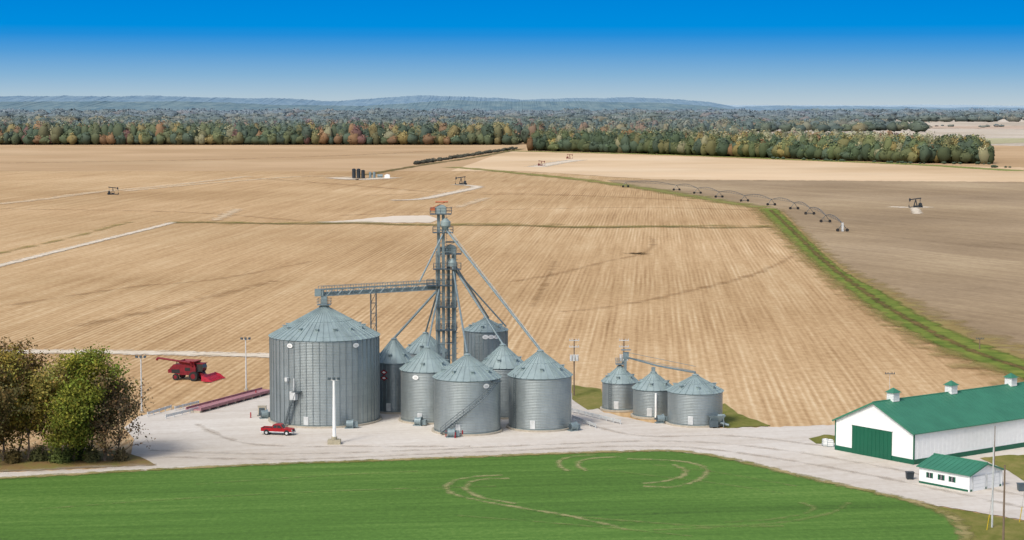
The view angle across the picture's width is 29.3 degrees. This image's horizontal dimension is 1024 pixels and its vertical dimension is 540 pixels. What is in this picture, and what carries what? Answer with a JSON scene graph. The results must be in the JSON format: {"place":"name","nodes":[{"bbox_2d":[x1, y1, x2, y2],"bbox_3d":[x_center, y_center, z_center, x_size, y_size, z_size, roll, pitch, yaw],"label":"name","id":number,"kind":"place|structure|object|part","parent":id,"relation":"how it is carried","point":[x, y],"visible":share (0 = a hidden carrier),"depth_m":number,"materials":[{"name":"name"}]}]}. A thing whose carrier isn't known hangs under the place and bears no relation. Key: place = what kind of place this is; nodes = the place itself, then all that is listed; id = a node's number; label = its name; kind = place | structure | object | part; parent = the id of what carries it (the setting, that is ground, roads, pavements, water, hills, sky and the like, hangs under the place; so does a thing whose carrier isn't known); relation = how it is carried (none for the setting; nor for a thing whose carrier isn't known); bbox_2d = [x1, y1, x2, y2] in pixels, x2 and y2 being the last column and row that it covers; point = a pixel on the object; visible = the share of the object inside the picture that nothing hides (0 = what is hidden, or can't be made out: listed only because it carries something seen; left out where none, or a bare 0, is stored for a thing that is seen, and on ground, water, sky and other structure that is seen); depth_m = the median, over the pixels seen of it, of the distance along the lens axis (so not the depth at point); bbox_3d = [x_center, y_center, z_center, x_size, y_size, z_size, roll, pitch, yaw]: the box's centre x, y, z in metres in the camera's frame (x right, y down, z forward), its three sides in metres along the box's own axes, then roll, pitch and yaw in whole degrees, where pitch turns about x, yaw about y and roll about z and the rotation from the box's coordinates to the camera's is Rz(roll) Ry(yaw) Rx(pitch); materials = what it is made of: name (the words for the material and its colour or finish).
{"place":"outdoors","nodes":[
{"label":"outdoors","id":0,"kind":"place"},
{"bbox_2d":[0,451,961,539],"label":"wheat field","id":1,"kind":"structure","parent":0,"point":[735,500],"depth_m":287.01,"materials":[{"name":"green plant"}]},
{"bbox_2d":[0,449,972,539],"bbox_3d":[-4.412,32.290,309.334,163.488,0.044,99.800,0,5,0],"label":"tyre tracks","id":2,"kind":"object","parent":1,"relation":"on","point":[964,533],"visible":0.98,"depth_m":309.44},
{"bbox_2d":[0,100,1015,113],"bbox_3d":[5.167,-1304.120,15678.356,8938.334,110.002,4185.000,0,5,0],"label":"hills","id":3,"kind":"structure","parent":0,"point":[465,105],"depth_m":14946.02,"materials":[{"name":"plant"}]},
{"bbox_2d":[0,171,1023,520],"bbox_3d":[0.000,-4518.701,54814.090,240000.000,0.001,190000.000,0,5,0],"label":"ground","id":4,"kind":"structure","parent":0,"point":[760,323],"depth_m":651.81,"materials":[{"name":"beige soil"}]},
{"bbox_2d":[3,445,24,463],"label":"shrub","id":5,"kind":"object","parent":4,"relation":"on","point":[12,456],"visible":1,"depth_m":319.21,"materials":[{"name":"green plant"}]},
{"bbox_2d":[0,347,35,444],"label":"deciduous tree","id":6,"kind":"object","parent":4,"relation":"on","point":[4,395],"visible":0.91,"depth_m":315.17,"materials":[{"name":"green plant"}]},
{"bbox_2d":[0,348,52,451],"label":"deciduous tree","id":7,"kind":"object","parent":4,"relation":"on","point":[26,366],"visible":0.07,"depth_m":325.41,"materials":[{"name":"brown plant"}]},
{"bbox_2d":[0,343,53,460],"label":"deciduous tree","id":8,"kind":"object","parent":4,"relation":"on","point":[21,418],"visible":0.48,"depth_m":319.73,"materials":[{"name":"green plant"}]},
{"bbox_2d":[0,335,55,460],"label":"deciduous tree","id":9,"kind":"object","parent":4,"relation":"on","point":[19,352],"visible":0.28,"depth_m":324.33,"materials":[{"name":"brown plant"}]},
{"bbox_2d":[27,441,49,461],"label":"shrub","id":10,"kind":"object","parent":4,"relation":"on","point":[39,454],"visible":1,"depth_m":320.90,"materials":[{"name":"green plant"}]},
{"bbox_2d":[13,349,103,452],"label":"deciduous tree","id":11,"kind":"object","parent":4,"relation":"on","point":[40,386],"visible":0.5,"depth_m":319.60,"materials":[{"name":"green plant"}]},
{"bbox_2d":[47,444,74,463],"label":"shrub","id":12,"kind":"object","parent":4,"relation":"on","point":[59,456],"visible":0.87,"depth_m":319.44,"materials":[{"name":"green plant"}]},
{"bbox_2d":[63,437,93,460],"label":"shrub","id":13,"kind":"object","parent":4,"relation":"on","point":[79,452],"visible":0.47,"depth_m":322.14,"materials":[{"name":"green plant"}]},
{"bbox_2d":[36,341,131,460],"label":"deciduous tree","id":14,"kind":"object","parent":4,"relation":"on","point":[72,412],"visible":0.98,"depth_m":316.09,"materials":[{"name":"green plant"}]},
{"bbox_2d":[81,444,101,462],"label":"shrub","id":15,"kind":"object","parent":4,"relation":"on","point":[91,456],"visible":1,"depth_m":320.26,"materials":[{"name":"green plant"}]},
{"bbox_2d":[67,350,133,460],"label":"deciduous tree","id":16,"kind":"object","parent":4,"relation":"on","point":[104,436],"visible":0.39,"depth_m":318.87,"materials":[{"name":"green plant"}]},
{"bbox_2d":[58,347,144,446],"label":"deciduous tree","id":17,"kind":"object","parent":4,"relation":"on","point":[125,391],"visible":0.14,"depth_m":325.39,"materials":[{"name":"green plant"}]},
{"bbox_2d":[107,187,118,194],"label":"pump jack","id":18,"kind":"object","parent":4,"relation":"on","point":[109,193],"visible":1,"depth_m":1292.57,"materials":[{"name":"beige metal"}]},
{"bbox_2d":[112,446,128,461],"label":"shrub","id":19,"kind":"object","parent":4,"relation":"on","point":[120,456],"visible":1,"depth_m":320.97,"materials":[{"name":"green plant"}]},
{"bbox_2d":[86,374,155,455],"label":"deciduous tree","id":20,"kind":"object","parent":4,"relation":"on","point":[126,406],"visible":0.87,"depth_m":321.01,"materials":[{"name":"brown plant"}]},
{"bbox_2d":[135,355,145,412],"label":"light pole","id":21,"kind":"object","parent":4,"relation":"on","point":[140,357],"visible":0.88,"depth_m":371.60,"materials":[{"name":"metal"}]},
{"bbox_2d":[156,357,224,381],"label":"combine harvester","id":22,"kind":"object","parent":4,"relation":"on","point":[194,369],"visible":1,"depth_m":416.01,"materials":[{"name":"red metal"}]},
{"bbox_2d":[240,337,250,390],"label":"light pole","id":23,"kind":"object","parent":4,"relation":"on","point":[245,339],"visible":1,"depth_m":400.90,"materials":[{"name":"metal"}]},
{"bbox_2d":[352,168,389,177],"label":"tank battery","id":24,"kind":"object","parent":4,"relation":"on","point":[358,170],"visible":1,"depth_m":1585.87,"materials":[{"name":"metal"}]},
{"bbox_2d":[319,215,436,222],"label":"oil pad","id":25,"kind":"object","parent":4,"relation":"on","point":[413,219],"visible":0.99,"depth_m":1006.72,"materials":[{"name":"beige gravel"}]},
{"bbox_2d":[455,176,466,184],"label":"pump jack","id":26,"kind":"object","parent":4,"relation":"on","point":[464,183],"visible":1,"depth_m":1454.20,"materials":[{"name":"beige metal"}]},
{"bbox_2d":[0,160,926,357],"bbox_3d":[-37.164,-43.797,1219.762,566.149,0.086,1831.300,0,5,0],"label":"farm tracks","id":27,"kind":"object","parent":4,"relation":"on","point":[915,210],"visible":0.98,"depth_m":880.82,"materials":[{"name":"beige gravel"}]},
{"bbox_2d":[176,222,767,253],"bbox_3d":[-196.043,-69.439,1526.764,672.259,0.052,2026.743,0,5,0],"label":"drainage lines","id":28,"kind":"object","parent":4,"relation":"on","point":[498,225],"visible":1,"depth_m":954.84,"materials":[{"name":"green soil"}]},
{"bbox_2d":[0,393,1023,519],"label":"gravel yard","id":29,"kind":"structure","parent":4,"relation":"on","point":[230,434],"depth_m":335.03,"materials":[{"name":"grey gravel"}]},
{"bbox_2d":[0,450,154,470],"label":"tree litter","id":30,"kind":"object","parent":29,"relation":"on","point":[133,460],"visible":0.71,"depth_m":318.10,"materials":[{"name":"brown plant"}]},
{"bbox_2d":[147,405,171,415],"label":"guardrail","id":31,"kind":"object","parent":29,"relation":"on","point":[159,410],"visible":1,"depth_m":371.83,"materials":[{"name":"silver metal"}]},
{"bbox_2d":[165,407,197,418],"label":"guardrail","id":32,"kind":"object","parent":29,"relation":"on","point":[173,414],"visible":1,"depth_m":368.26,"materials":[{"name":"silver metal"}]},
{"bbox_2d":[174,400,198,410],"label":"guardrail","id":33,"kind":"object","parent":29,"relation":"on","point":[182,406],"visible":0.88,"depth_m":377.74,"materials":[{"name":"silver metal"}]},
{"bbox_2d":[186,387,269,412],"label":"grain auger","id":34,"kind":"object","parent":29,"relation":"on","point":[226,400],"visible":0.96,"depth_m":383.59,"materials":[{"name":"metal"}]},
{"bbox_2d":[257,405,266,415],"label":"electrical cabinet","id":35,"kind":"object","parent":29,"relation":"on","point":[262,407],"visible":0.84,"depth_m":367.87,"materials":[{"name":"metal"}]},
{"bbox_2d":[259,409,269,418],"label":"aeration fan","id":36,"kind":"object","parent":29,"relation":"on","point":[264,414],"visible":0.97,"depth_m":364.74},
{"bbox_2d":[260,423,295,435],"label":"pickup truck","id":37,"kind":"object","parent":29,"relation":"on","point":[279,428],"visible":1,"depth_m":346.50,"materials":[{"name":"red paint"}]},
{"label":"windows","id":38,"kind":"part","parent":37,"relation":"part of","materials":[{"name":"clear glass"}]},
{"bbox_2d":[268,305,381,428],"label":"grain bin","id":39,"kind":"object","parent":29,"relation":"on","point":[311,352],"visible":1,"depth_m":355.20,"materials":[{"name":"metal"}]},
{"bbox_2d":[304,417,308,424],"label":"door","id":40,"kind":"structure","parent":39,"relation":"in","point":[306,419],"depth_m":354.19,"materials":[{"name":"white metal"}]},
{"bbox_2d":[327,377,340,444],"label":"light pole","id":41,"kind":"object","parent":29,"relation":"on","point":[333,440],"visible":1,"depth_m":336.96,"materials":[{"name":"white metal"}]},
{"bbox_2d":[344,419,357,428],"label":"aeration fan","id":42,"kind":"object","parent":29,"relation":"on","point":[351,424],"visible":1,"depth_m":353.59},
{"bbox_2d":[380,338,411,413],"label":"grain bin","id":43,"kind":"object","parent":29,"relation":"on","point":[395,356],"visible":0.68,"depth_m":370.57,"materials":[{"name":"metal"}]},
{"bbox_2d":[386,403,390,410],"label":"door","id":44,"kind":"structure","parent":43,"relation":"in","point":[388,405],"depth_m":370.60,"materials":[{"name":"white metal"}]},
{"bbox_2d":[413,417,426,425],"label":"aeration fan","id":45,"kind":"object","parent":29,"relation":"on","point":[419,421],"visible":1,"depth_m":356.51},
{"bbox_2d":[399,346,449,424],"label":"grain bin","id":46,"kind":"object","parent":29,"relation":"on","point":[420,369],"visible":0.81,"depth_m":358.83,"materials":[{"name":"metal"}]},
{"bbox_2d":[405,332,445,358],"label":"grain bin","id":47,"kind":"object","parent":29,"relation":"on","point":[416,346],"visible":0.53,"depth_m":381.61,"materials":[{"name":"metal"}]},
{"bbox_2d":[315,201,539,362],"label":"elevator tower","id":48,"kind":"structure","parent":29,"relation":"on","point":[445,225],"depth_m":370.72,"materials":[{"name":"metal"}]},
{"bbox_2d":[445,428,459,437],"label":"aeration fan","id":49,"kind":"object","parent":29,"relation":"on","point":[450,433],"visible":1,"depth_m":343.79},
{"bbox_2d":[431,353,502,435],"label":"grain bin","id":50,"kind":"object","parent":29,"relation":"on","point":[467,393],"visible":1,"depth_m":346.41,"materials":[{"name":"metal"}]},
{"bbox_2d":[455,424,460,432],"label":"door","id":51,"kind":"structure","parent":50,"relation":"in","point":[457,427],"depth_m":345.73,"materials":[{"name":"white metal"}]},
{"bbox_2d":[464,317,508,361],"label":"grain bin","id":52,"kind":"object","parent":29,"relation":"on","point":[482,341],"visible":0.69,"depth_m":388.60,"materials":[{"name":"metal"}]},
{"bbox_2d":[482,344,523,418],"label":"grain bin","id":53,"kind":"object","parent":29,"relation":"on","point":[503,360],"visible":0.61,"depth_m":364.51,"materials":[{"name":"metal"}]},
{"bbox_2d":[506,349,572,431],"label":"grain bin","id":54,"kind":"object","parent":29,"relation":"on","point":[540,390],"visible":0.99,"depth_m":350.54,"materials":[{"name":"metal"}]},
{"bbox_2d":[530,421,534,428],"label":"door","id":55,"kind":"structure","parent":54,"relation":"in","point":[532,423],"depth_m":349.89,"materials":[{"name":"white metal"}]},
{"bbox_2d":[569,339,578,395],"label":"utility pole","id":56,"kind":"object","parent":29,"relation":"on","point":[574,357],"visible":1,"depth_m":393.19,"materials":[{"name":"grey wood"}]},
{"bbox_2d":[567,421,580,431],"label":"aeration fan","id":57,"kind":"object","parent":29,"relation":"on","point":[574,426],"visible":1,"depth_m":350.85},
{"bbox_2d":[572,415,595,427],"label":"guardrail","id":58,"kind":"object","parent":29,"relation":"on","point":[584,420],"visible":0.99,"depth_m":358.85,"materials":[{"name":"silver metal"}]},
{"bbox_2d":[572,385,601,409],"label":"weed patch","id":59,"kind":"object","parent":29,"relation":"on","point":[588,398],"visible":0.9,"depth_m":391.32,"materials":[{"name":"green plant"}]},
{"bbox_2d":[572,408,620,423],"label":"guardrail","id":60,"kind":"object","parent":29,"relation":"on","point":[599,416],"visible":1,"depth_m":364.69,"materials":[{"name":"silver metal"}]},
{"bbox_2d":[654,414,666,423],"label":"aeration fan","id":61,"kind":"object","parent":29,"relation":"on","point":[662,418],"visible":1,"depth_m":359.47},
{"bbox_2d":[665,373,724,427],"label":"grain bin","id":62,"kind":"object","parent":29,"relation":"on","point":[695,400],"visible":1,"depth_m":355.55,"materials":[{"name":"metal"}]},
{"bbox_2d":[688,416,692,424],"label":"door","id":63,"kind":"structure","parent":62,"relation":"in","point":[690,418],"depth_m":354.80,"materials":[{"name":"white metal"}]},
{"bbox_2d":[709,414,728,427],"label":"fan","id":64,"kind":"object","parent":29,"relation":"on","point":[714,421],"visible":1,"depth_m":354.52,"materials":[{"name":"metal"}]},
{"bbox_2d":[722,403,769,427],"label":"grass patch","id":65,"kind":"object","parent":29,"relation":"on","point":[733,419],"visible":0.7,"depth_m":362.67,"materials":[{"name":"green plant"}]},
{"bbox_2d":[809,435,834,443],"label":"grass patch","id":66,"kind":"object","parent":29,"relation":"on","point":[817,440],"visible":0.71,"depth_m":342.95,"materials":[{"name":"green plant"}]},
{"bbox_2d":[822,438,826,445],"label":"liquid tote","id":67,"kind":"object","parent":29,"relation":"on","point":[824,441],"visible":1,"depth_m":335.24,"materials":[{"name":"white paint"}]},
{"bbox_2d":[827,439,833,446],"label":"liquid tote","id":68,"kind":"object","parent":29,"relation":"on","point":[830,442],"visible":1,"depth_m":334.58,"materials":[{"name":"white paint"}]},
{"bbox_2d":[905,471,914,479],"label":"trash bin","id":69,"kind":"object","parent":29,"relation":"on","point":[909,474],"visible":1,"depth_m":305.25,"materials":[{"name":"grey plastic"}]},
{"bbox_2d":[832,373,1023,464],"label":"machine shed","id":70,"kind":"structure","parent":29,"relation":"on","point":[952,420],"depth_m":326.88,"materials":[{"name":"white paint"}]},
{"bbox_2d":[851,423,892,460],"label":"doors","id":71,"kind":"structure","parent":70,"relation":"in","point":[875,442],"depth_m":324.94,"materials":[{"name":"green metal"}]},
{"bbox_2d":[916,453,1003,491],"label":"garage","id":72,"kind":"structure","parent":29,"relation":"on","point":[954,472],"depth_m":298.69,"materials":[{"name":"white paint"}]},
{"bbox_2d":[926,472,955,482],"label":"windows","id":73,"kind":"structure","parent":72,"relation":"in","point":[930,475],"depth_m":299.35,"materials":[{"name":"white glass"}]},
{"bbox_2d":[972,472,999,491],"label":"doors","id":74,"kind":"structure","parent":72,"relation":"in","point":[978,482],"depth_m":297.39,"materials":[{"name":"white paint"}]},
{"bbox_2d":[600,365,638,411],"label":"grain bin","id":75,"kind":"object","parent":4,"relation":"on","point":[618,382],"visible":0.93,"depth_m":373.38,"materials":[{"name":"metal"}]},
{"bbox_2d":[614,401,618,408],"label":"door","id":76,"kind":"structure","parent":75,"relation":"in","point":[616,403],"depth_m":372.96,"materials":[{"name":"white metal"}]},
{"bbox_2d":[615,349,695,372],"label":"grain auger","id":77,"kind":"object","parent":75,"relation":"on","point":[625,357],"visible":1,"depth_m":370.68,"materials":[{"name":"metal"}]},
{"bbox_2d":[619,339,628,366],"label":"utility pole","id":78,"kind":"object","parent":4,"relation":"on","point":[623,340],"visible":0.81,"depth_m":398.46,"materials":[{"name":"grey wood"}]},
{"bbox_2d":[630,371,672,419],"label":"grain bin","id":79,"kind":"object","parent":4,"relation":"on","point":[650,397],"visible":0.85,"depth_m":364.90,"materials":[{"name":"metal"}]},
{"bbox_2d":[647,408,651,415],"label":"door","id":80,"kind":"structure","parent":79,"relation":"in","point":[649,410],"depth_m":364.41,"materials":[{"name":"white metal"}]},
{"bbox_2d":[365,149,1023,380],"bbox_3d":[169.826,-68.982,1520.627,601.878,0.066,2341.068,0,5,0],"label":"grass waterway","id":81,"kind":"object","parent":4,"relation":"on","point":[949,337],"depth_m":573.65,"materials":[{"name":"green plant"}]},
{"bbox_2d":[917,503,1023,539],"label":"grass verge","id":82,"kind":"object","parent":4,"relation":"on","point":[978,522],"depth_m":271.85,"materials":[{"name":"plant"}]},
{"bbox_2d":[991,441,993,526],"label":"utility pole","id":83,"kind":"object","parent":82,"relation":"on","point":[992,488],"visible":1,"depth_m":270.16,"materials":[{"name":"grey wood"}]},
{"bbox_2d":[1002,465,1005,539],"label":"utility pole","id":84,"kind":"object","parent":82,"relation":"on","point":[1003,530],"visible":1,"depth_m":257.36,"materials":[{"name":"brown wood"}]},
{"bbox_2d":[0,142,1023,167],"bbox_3d":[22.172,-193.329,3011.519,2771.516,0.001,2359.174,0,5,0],"label":"field","id":85,"kind":"structure","parent":0,"point":[341,155],"depth_m":2368.21,"materials":[{"name":"beige soil"}]},
{"bbox_2d":[0,117,753,144],"bbox_3d":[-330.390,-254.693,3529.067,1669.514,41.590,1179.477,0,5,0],"label":"forest","id":86,"kind":"object","parent":85,"relation":"on","point":[424,131],"visible":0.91,"depth_m":2966.53,"materials":[{"name":"green plant"}]},
{"bbox_2d":[413,146,1010,167],"bbox_3d":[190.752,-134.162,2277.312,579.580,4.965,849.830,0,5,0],"label":"hedgerow","id":87,"kind":"object","parent":85,"relation":"on","point":[498,150],"visible":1,"depth_m":2104.50,"materials":[{"name":"green plant"}]},
{"bbox_2d":[526,125,994,163],"bbox_3d":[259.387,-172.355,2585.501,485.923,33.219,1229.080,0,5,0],"label":"forest","id":88,"kind":"object","parent":85,"relation":"on","point":[867,145],"visible":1,"depth_m":2232.07,"materials":[{"name":"green plant"}]},
{"bbox_2d":[0,95,1023,110],"bbox_3d":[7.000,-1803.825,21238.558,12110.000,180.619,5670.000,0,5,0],"label":"hills","id":89,"kind":"structure","parent":0,"point":[356,102],"depth_m":20497.02,"materials":[{"name":"plant"}]},
{"bbox_2d":[0,147,1023,172],"bbox_3d":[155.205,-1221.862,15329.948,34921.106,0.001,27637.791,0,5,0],"label":"field","id":90,"kind":"structure","parent":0,"point":[1011,158],"depth_m":1896.92,"materials":[{"name":"beige soil"}]},
{"bbox_2d":[0,0,1023,105],"label":"sky","id":91,"kind":"structure","parent":0,"point":[725,52],"materials":[{"name":"blue"}]},
{"bbox_2d":[452,152,1023,181],"bbox_3d":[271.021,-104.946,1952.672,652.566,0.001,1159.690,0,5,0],"label":"pale field","id":92,"kind":"structure","parent":0,"point":[656,167],"depth_m":1804.23,"materials":[{"name":"soil"}]},
{"bbox_2d":[609,180,1023,353],"bbox_3d":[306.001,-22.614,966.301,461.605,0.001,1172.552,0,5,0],"label":"bare soil field","id":93,"kind":"structure","parent":0,"point":[954,251],"depth_m":888.21,"materials":[{"name":"brown soil"}]},
{"bbox_2d":[622,181,848,231],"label":"pivot irrigator","id":94,"kind":"object","parent":93,"relation":"on","point":[842,226],"visible":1,"depth_m":1148.14,"materials":[{"name":"metal"}]},
{"bbox_2d":[909,198,922,206],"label":"pump jack","id":95,"kind":"object","parent":93,"relation":"on","point":[919,205],"visible":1,"depth_m":1125.83,"materials":[{"name":"metal"}]},
{"bbox_2d":[728,105,1023,107],"bbox_3d":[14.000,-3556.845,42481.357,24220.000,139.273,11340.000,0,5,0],"label":"hills","id":96,"kind":"structure","parent":0,"point":[952,106],"depth_m":41130.21,"materials":[{"name":"plant"}]},
{"bbox_2d":[757,119,1023,145],"bbox_3d":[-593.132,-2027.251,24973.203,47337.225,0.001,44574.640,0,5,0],"label":"distant field","id":97,"kind":"structure","parent":0,"point":[1002,133],"depth_m":4528.84,"materials":[{"name":"beige soil"}]},
{"bbox_2d":[0,107,1023,131],"bbox_3d":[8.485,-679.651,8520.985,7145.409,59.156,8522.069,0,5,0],"label":"distant woods","id":98,"kind":"object","parent":97,"relation":"on","point":[788,119],"visible":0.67,"depth_m":7498.32,"materials":[{"name":"green plant"}]},
{"bbox_2d":[929,126,1023,128],"bbox_3d":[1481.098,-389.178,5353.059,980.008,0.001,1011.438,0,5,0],"label":"distant field","id":99,"kind":"structure","parent":0,"point":[976,127],"depth_m":5369.10,"materials":[{"name":"beige soil"}]},
{"bbox_2d":[994,434,994,464],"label":"utility pole","id":100,"kind":"object","parent":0,"point":[994,449],"visible":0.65,"depth_m":304.79,"materials":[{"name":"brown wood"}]},
{"bbox_2d":[981,455,1023,480],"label":"grass lawn","id":101,"kind":"structure","parent":0,"point":[1014,464],"depth_m":319.83,"materials":[{"name":"green plant"}]},
{"bbox_2d":[983,138,1023,143],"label":"distant field","id":102,"kind":"structure","parent":0,"point":[1004,140],"depth_m":3321.71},
{"bbox_2d":[1017,483,1023,490],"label":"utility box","id":103,"kind":"object","parent":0,"point":[1020,486],"visible":1,"depth_m":295.90,"materials":[{"name":"metal"}]}
]}

